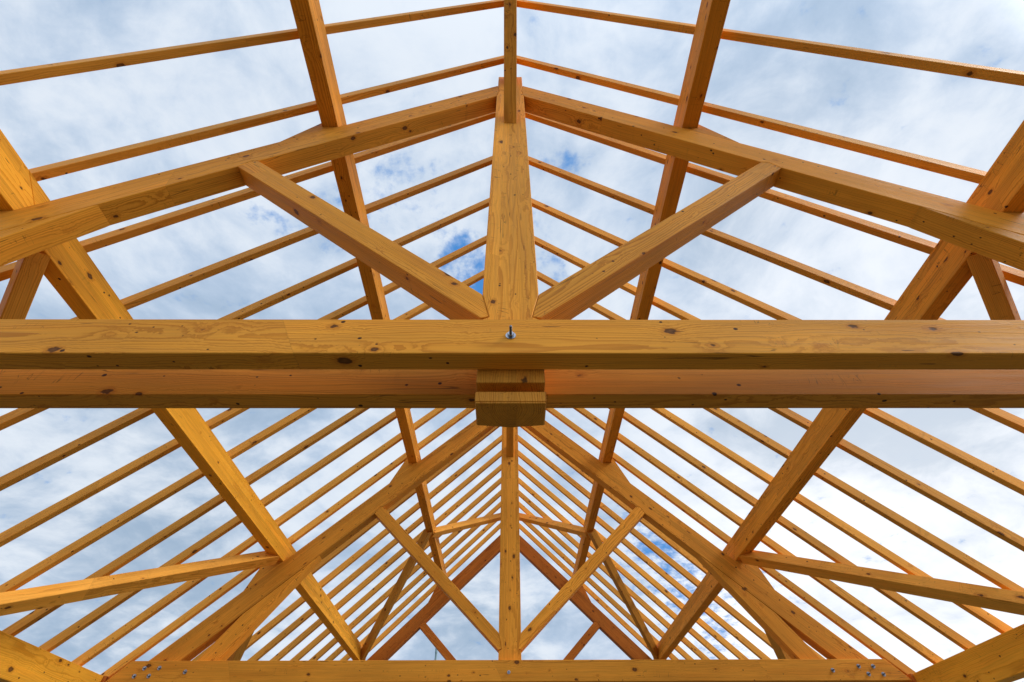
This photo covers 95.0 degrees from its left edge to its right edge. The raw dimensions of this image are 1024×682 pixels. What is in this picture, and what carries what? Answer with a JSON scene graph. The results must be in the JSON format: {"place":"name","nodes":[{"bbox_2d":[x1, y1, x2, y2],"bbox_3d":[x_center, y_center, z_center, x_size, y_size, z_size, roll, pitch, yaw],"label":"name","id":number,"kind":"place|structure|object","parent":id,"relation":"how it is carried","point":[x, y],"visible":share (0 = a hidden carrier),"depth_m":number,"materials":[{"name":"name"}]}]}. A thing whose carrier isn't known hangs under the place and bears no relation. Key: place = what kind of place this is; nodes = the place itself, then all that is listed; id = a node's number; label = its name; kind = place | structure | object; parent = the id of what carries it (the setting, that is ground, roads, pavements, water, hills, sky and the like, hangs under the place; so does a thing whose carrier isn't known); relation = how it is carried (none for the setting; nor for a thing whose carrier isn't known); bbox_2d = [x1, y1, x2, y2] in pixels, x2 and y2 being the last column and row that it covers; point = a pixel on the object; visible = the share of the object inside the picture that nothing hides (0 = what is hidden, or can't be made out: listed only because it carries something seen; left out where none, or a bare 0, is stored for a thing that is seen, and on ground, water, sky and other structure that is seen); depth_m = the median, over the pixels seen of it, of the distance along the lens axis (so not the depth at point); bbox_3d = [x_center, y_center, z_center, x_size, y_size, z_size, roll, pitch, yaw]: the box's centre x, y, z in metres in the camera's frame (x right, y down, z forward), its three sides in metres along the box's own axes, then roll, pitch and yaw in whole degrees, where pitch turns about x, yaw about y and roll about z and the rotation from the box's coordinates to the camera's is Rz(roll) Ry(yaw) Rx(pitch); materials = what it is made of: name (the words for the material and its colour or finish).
{"place":"outdoors","nodes":[
{"label":"outdoors","id":0,"kind":"place"},
{"bbox_2d":[0,0,1023,681],"label":"sky","id":1,"kind":"structure","parent":0,"point":[964,121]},
{"bbox_3d":[-4.157,5.196,6.200,0.144,0.257,4.175,0,-48,0],"label":"wall plate","id":2,"kind":"object","parent":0,"visible":0},
{"bbox_2d":[245,435,501,650],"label":"common rafter","id":3,"kind":"object","parent":2,"relation":"on","point":[297,603],"visible":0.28,"depth_m":7.12,"materials":[{"name":"brown wood"}]},
{"bbox_2d":[325,501,500,659],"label":"common rafter","id":4,"kind":"object","parent":2,"relation":"on","point":[404,591],"visible":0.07,"depth_m":8.94,"materials":[{"name":"brown wood"}]},
{"bbox_3d":[4.098,5.201,6.239,0.144,0.257,4.175,0,-48,0],"label":"wall plate","id":5,"kind":"object","parent":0,"visible":0},
{"bbox_2d":[518,435,772,648],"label":"common rafter","id":6,"kind":"object","parent":5,"relation":"on","point":[722,603],"visible":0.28,"depth_m":7.14,"materials":[{"name":"brown wood"}]},
{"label":"floor slab","id":7,"kind":"structure","parent":0,"visible":0},
{"bbox_2d":[101,676,109,681],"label":"timber post","id":8,"kind":"object","parent":7,"relation":"on","point":[105,678],"visible":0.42,"depth_m":4.68,"materials":[{"name":"wood"}]},
{"bbox_2d":[0,630,102,681],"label":"wall plate","id":9,"kind":"object","parent":8,"relation":"on","point":[21,660],"depth_m":4.00,"materials":[{"name":"brown wood"}]},
{"bbox_2d":[0,408,316,592],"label":"common rafter","id":10,"kind":"object","parent":9,"relation":"on","point":[59,556],"visible":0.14,"depth_m":4.13,"materials":[{"name":"brown wood"}]},
{"bbox_2d":[0,198,488,430],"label":"common rafter","id":11,"kind":"object","parent":9,"relation":"on","point":[11,418],"visible":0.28,"depth_m":4.24,"materials":[{"name":"brown wood"}]},
{"bbox_2d":[71,408,445,665],"bbox_3d":[-2.185,1.745,5.927,4.318,4.296,0.050,-1,-48,1],"label":"common rafter","id":12,"kind":"object","parent":9,"relation":"on","point":[84,658],"visible":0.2,"depth_m":5.28,"materials":[{"name":"brown wood"}]},
{"bbox_2d":[106,420,911,681],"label":"roof truss","id":13,"kind":"object","parent":8,"relation":"on","point":[230,627],"visible":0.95,"depth_m":5.12,"materials":[{"name":"brown wood"}]},
{"bbox_2d":[290,0,446,575],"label":"purlin","id":14,"kind":"object","parent":13,"relation":"on","point":[309,20],"visible":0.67,"depth_m":3.85,"materials":[{"name":"brown wood"}]},
{"bbox_2d":[431,513,500,537],"bbox_3d":[-0.768,3.568,9.191,0.151,1.361,2.253,-28,-53,23],"label":"wind brace","id":15,"kind":"object","parent":14,"relation":"attached to","point":[456,527],"visible":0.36,"depth_m":8.92,"materials":[{"name":"brown wood"}]},
{"bbox_2d":[506,427,512,456],"bbox_3d":[-0.030,0.868,6.723,0.101,1.117,1.117,0,-48,0],"label":"ridge brace","id":16,"kind":"object","parent":13,"relation":"attached to","point":[509,441],"visible":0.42,"depth_m":6.70,"materials":[{"name":"brown wood"}]},
{"bbox_2d":[653,120,1023,659],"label":"purlin","id":17,"kind":"object","parent":13,"relation":"on","point":[939,281],"visible":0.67,"depth_m":3.85,"materials":[{"name":"brown wood"}]},
{"bbox_2d":[519,523,649,650],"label":"common rafter","id":18,"kind":"object","parent":17,"relation":"on","point":[605,606],"visible":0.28,"depth_m":9.70,"materials":[{"name":"brown wood"}]},
{"bbox_2d":[522,521,677,658],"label":"common rafter","id":19,"kind":"object","parent":17,"relation":"on","point":[592,583],"visible":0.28,"depth_m":9.39,"materials":[{"name":"brown wood"}]},
{"bbox_2d":[519,502,692,658],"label":"common rafter","id":20,"kind":"object","parent":17,"relation":"on","point":[615,592],"visible":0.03,"depth_m":8.96,"materials":[{"name":"brown wood"}]},
{"bbox_2d":[519,490,708,658],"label":"common rafter","id":21,"kind":"object","parent":17,"relation":"on","point":[647,607],"visible":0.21,"depth_m":8.38,"materials":[{"name":"brown wood"}]},
{"bbox_2d":[587,529,657,659],"bbox_3d":[2.035,4.561,8.331,0.152,1.467,2.786,-23,-52,20],"label":"wind brace","id":22,"kind":"object","parent":17,"relation":"attached to","point":[625,595],"visible":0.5,"depth_m":8.29,"materials":[{"name":"brown wood"}]},
{"bbox_2d":[519,478,727,658],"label":"common rafter","id":23,"kind":"object","parent":17,"relation":"on","point":[706,644],"visible":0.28,"depth_m":8.07,"materials":[{"name":"brown wood"}]},
{"bbox_2d":[518,464,747,658],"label":"common rafter","id":24,"kind":"object","parent":17,"relation":"on","point":[713,633],"visible":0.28,"depth_m":7.77,"materials":[{"name":"brown wood"}]},
{"bbox_2d":[518,450,769,658],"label":"common rafter","id":25,"kind":"object","parent":17,"relation":"on","point":[728,628],"visible":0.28,"depth_m":7.42,"materials":[{"name":"brown wood"}]},
{"bbox_2d":[521,427,824,658],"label":"common rafter","id":26,"kind":"object","parent":17,"relation":"on","point":[676,547],"visible":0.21,"depth_m":6.99,"materials":[{"name":"brown wood"}]},
{"bbox_2d":[546,408,915,674],"bbox_3d":[2.131,2.095,6.265,4.318,4.296,0.050,1,-48,-1],"label":"common rafter","id":27,"kind":"object","parent":17,"relation":"on","point":[847,627],"visible":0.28,"depth_m":5.59,"materials":[{"name":"brown wood"}]},
{"bbox_2d":[528,156,945,319],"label":"common rafter","id":28,"kind":"object","parent":17,"relation":"on","point":[860,292],"visible":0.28,"depth_m":3.83,"materials":[{"name":"brown wood"}]},
{"bbox_2d":[517,55,986,183],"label":"common rafter","id":29,"kind":"object","parent":17,"relation":"on","point":[969,174],"visible":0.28,"depth_m":3.24,"materials":[{"name":"brown wood"}]},
{"bbox_2d":[517,0,1023,85],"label":"common rafter","id":30,"kind":"object","parent":17,"relation":"on","point":[1001,75],"visible":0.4,"depth_m":2.93,"materials":[{"name":"brown wood"}]},
{"bbox_2d":[525,112,1023,285],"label":"common rafter","id":31,"kind":"object","parent":17,"relation":"on","point":[1013,275],"visible":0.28,"depth_m":3.43,"materials":[{"name":"brown wood"}]},
{"bbox_2d":[764,630,790,658],"bbox_3d":[3.397,3.892,5.947,0.167,1.392,2.572,-24,-52,20],"label":"wind brace","id":32,"kind":"object","parent":17,"relation":"attached to","point":[780,652],"visible":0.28,"depth_m":5.90,"materials":[{"name":"brown wood"}]},
{"bbox_2d":[534,236,1023,495],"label":"common rafter","id":33,"kind":"object","parent":17,"relation":"on","point":[1011,482],"depth_m":3.66,"materials":[{"name":"brown wood"}]},
{"bbox_2d":[537,271,1023,551],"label":"common rafter","id":34,"kind":"object","parent":17,"relation":"on","point":[963,511],"depth_m":3.88,"materials":[{"name":"brown wood"}]},
{"bbox_2d":[608,408,974,649],"bbox_3d":[2.135,1.409,5.639,4.318,4.296,0.050,1,-48,-1],"label":"common rafter","id":35,"kind":"object","parent":17,"relation":"on","point":[943,629],"visible":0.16,"depth_m":4.95,"materials":[{"name":"brown wood"}]},
{"bbox_2d":[738,550,1023,615],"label":"wind brace","id":36,"kind":"object","parent":17,"relation":"attached to","point":[999,599],"visible":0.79,"depth_m":4.22,"materials":[{"name":"brown wood"}]},
{"bbox_2d":[965,253,1020,319],"bbox_3d":[3.396,0.586,2.956,0.147,1.376,2.358,-26,-53,22],"label":"wind brace","id":37,"kind":"object","parent":17,"relation":"attached to","point":[993,288],"visible":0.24,"depth_m":2.77,"materials":[{"name":"brown wood"}]},
{"bbox_2d":[906,673,916,681],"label":"timber post","id":38,"kind":"object","parent":7,"relation":"on","point":[911,677],"visible":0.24,"depth_m":4.71,"materials":[{"name":"wood"}]},
{"bbox_2d":[913,624,1023,681],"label":"wall plate","id":39,"kind":"object","parent":38,"relation":"on","point":[999,658],"depth_m":3.99,"materials":[{"name":"brown wood"}]},
{"bbox_2d":[573,408,943,663],"bbox_3d":[2.133,1.752,5.952,4.318,4.296,0.050,1,-48,-1],"label":"common rafter","id":40,"kind":"object","parent":39,"relation":"on","point":[886,625],"visible":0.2,"depth_m":5.33,"materials":[{"name":"brown wood"}]},
{"bbox_2d":[531,198,1023,433],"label":"common rafter","id":41,"kind":"object","parent":39,"relation":"on","point":[1008,419],"visible":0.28,"depth_m":4.23,"materials":[{"name":"brown wood"}]},
{"bbox_2d":[650,408,1012,633],"bbox_3d":[2.136,1.067,5.327,4.318,4.296,0.050,1,-48,-1],"label":"common rafter","id":42,"kind":"object","parent":39,"relation":"on","point":[984,616],"visible":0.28,"depth_m":4.59,"materials":[{"name":"brown wood"}]},
{"bbox_2d":[703,408,1023,591],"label":"common rafter","id":43,"kind":"object","parent":39,"relation":"on","point":[959,556],"visible":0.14,"depth_m":4.15,"materials":[{"name":"brown wood"}]},
{"bbox_3d":[-4.118,1.059,0.701,0.218,2.817,0.346,0,-48,0],"label":"timber post","id":44,"kind":"object","parent":7,"relation":"on","visible":0},
{"bbox_2d":[0,77,1023,426],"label":"roof truss","id":45,"kind":"object","parent":44,"relation":"on","point":[508,347],"visible":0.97,"depth_m":1.81,"materials":[{"name":"brown wood"}]},
{"bbox_2d":[504,0,516,122],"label":"ridge brace","id":46,"kind":"object","parent":45,"relation":"attached to","point":[510,61],"visible":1,"depth_m":3.66,"materials":[{"name":"brown wood"}]},
{"bbox_2d":[572,0,730,575],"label":"purlin","id":47,"kind":"object","parent":45,"relation":"on","point":[710,22],"visible":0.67,"depth_m":3.85,"materials":[{"name":"brown wood"}]},
{"bbox_2d":[519,513,587,536],"bbox_3d":[0.682,3.569,9.198,0.151,1.361,2.253,28,-54,-23],"label":"wind brace","id":48,"kind":"object","parent":47,"relation":"attached to","point":[561,526],"visible":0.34,"depth_m":8.93,"materials":[{"name":"brown wood"}]},
{"bbox_3d":[-4.151,7.708,6.764,0.218,2.817,0.346,0,-48,0],"label":"timber post","id":49,"kind":"object","parent":7,"relation":"on","visible":0},
{"bbox_2d":[368,535,651,659],"bbox_3d":[-0.044,5.476,9.211,8.036,4.205,0.329,0,-48,0],"label":"roof truss","id":50,"kind":"object","parent":49,"relation":"on","point":[439,600],"visible":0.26,"depth_m":9.22,"materials":[{"name":"brown wood"}]},
{"bbox_2d":[0,129,365,659],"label":"purlin","id":51,"kind":"object","parent":50,"relation":"on","point":[74,276],"visible":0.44,"depth_m":3.92,"materials":[{"name":"brown wood"}]},
{"bbox_2d":[0,252,50,318],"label":"wind brace","id":52,"kind":"object","parent":51,"relation":"attached to","point":[22,286],"visible":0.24,"depth_m":2.75,"materials":[{"name":"brown wood"}]},
{"bbox_2d":[0,551,280,615],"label":"wind brace","id":53,"kind":"object","parent":51,"relation":"attached to","point":[23,600],"visible":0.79,"depth_m":4.22,"materials":[{"name":"brown wood"}]},
{"bbox_2d":[2,408,369,635],"bbox_3d":[-2.182,1.066,5.308,4.318,4.296,0.050,-1,-48,1],"label":"common rafter","id":54,"kind":"object","parent":51,"relation":"on","point":[33,617],"visible":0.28,"depth_m":4.55,"materials":[{"name":"brown wood"}]},
{"bbox_2d":[39,408,410,651],"bbox_3d":[-2.184,1.401,5.613,4.318,4.296,0.050,-1,-48,1],"label":"common rafter","id":55,"kind":"object","parent":51,"relation":"on","point":[68,633],"visible":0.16,"depth_m":4.91,"materials":[{"name":"brown wood"}]},
{"bbox_2d":[226,632,253,660],"bbox_3d":[-3.452,3.888,5.914,0.167,1.392,2.572,24,-52,-20],"label":"wind brace","id":56,"kind":"object","parent":51,"relation":"attached to","point":[237,654],"visible":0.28,"depth_m":5.87,"materials":[{"name":"brown wood"}]},
{"bbox_2d":[0,270,483,546],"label":"common rafter","id":57,"kind":"object","parent":51,"relation":"on","point":[61,506],"depth_m":3.87,"materials":[{"name":"brown wood"}]},
{"bbox_2d":[0,235,486,490],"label":"common rafter","id":58,"kind":"object","parent":51,"relation":"on","point":[13,477],"depth_m":3.65,"materials":[{"name":"brown wood"}]},
{"bbox_2d":[0,112,495,280],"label":"common rafter","id":59,"kind":"object","parent":51,"relation":"on","point":[135,230],"visible":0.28,"depth_m":3.42,"materials":[{"name":"brown wood"}]},
{"bbox_2d":[0,0,503,85],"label":"common rafter","id":60,"kind":"object","parent":51,"relation":"on","point":[24,74],"visible":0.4,"depth_m":2.93,"materials":[{"name":"brown wood"}]},
{"bbox_2d":[29,55,503,181],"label":"common rafter","id":61,"kind":"object","parent":51,"relation":"on","point":[48,171],"visible":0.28,"depth_m":3.22,"materials":[{"name":"brown wood"}]},
{"bbox_2d":[71,156,491,318],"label":"common rafter","id":62,"kind":"object","parent":51,"relation":"on","point":[157,291],"visible":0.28,"depth_m":3.81,"materials":[{"name":"brown wood"}]},
{"bbox_2d":[100,408,474,677],"bbox_3d":[-2.187,2.094,6.245,4.318,4.296,0.050,-1,-48,1],"label":"common rafter","id":63,"kind":"object","parent":51,"relation":"on","point":[169,629],"visible":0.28,"depth_m":5.55,"materials":[{"name":"brown wood"}]},
{"bbox_2d":[191,426,498,660],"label":"common rafter","id":64,"kind":"object","parent":51,"relation":"on","point":[341,548],"visible":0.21,"depth_m":6.94,"materials":[{"name":"brown wood"}]},
{"bbox_2d":[247,450,501,660],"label":"common rafter","id":65,"kind":"object","parent":51,"relation":"on","point":[289,629],"visible":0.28,"depth_m":7.39,"materials":[{"name":"brown wood"}]},
{"bbox_2d":[269,465,500,660],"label":"common rafter","id":66,"kind":"object","parent":51,"relation":"on","point":[302,636],"visible":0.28,"depth_m":7.73,"materials":[{"name":"brown wood"}]},
{"bbox_2d":[290,478,500,660],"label":"common rafter","id":67,"kind":"object","parent":51,"relation":"on","point":[311,645],"visible":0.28,"depth_m":8.03,"materials":[{"name":"brown wood"}]},
{"bbox_2d":[361,529,431,659],"bbox_3d":[-2.114,4.559,8.311,0.152,1.467,2.786,23,-52,-20],"label":"wind brace","id":68,"kind":"object","parent":51,"relation":"attached to","point":[393,596],"visible":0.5,"depth_m":8.27,"materials":[{"name":"brown wood"}]},
{"bbox_2d":[309,490,500,659],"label":"common rafter","id":69,"kind":"object","parent":51,"relation":"on","point":[318,655],"visible":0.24,"depth_m":8.36,"materials":[{"name":"brown wood"}]},
{"bbox_2d":[340,512,500,659],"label":"common rafter","id":70,"kind":"object","parent":51,"relation":"on","point":[425,584],"visible":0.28,"depth_m":9.36,"materials":[{"name":"brown wood"}]},
{"bbox_2d":[369,523,499,651],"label":"common rafter","id":71,"kind":"object","parent":51,"relation":"on","point":[413,607],"visible":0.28,"depth_m":9.68,"materials":[{"name":"brown wood"}]}
]}

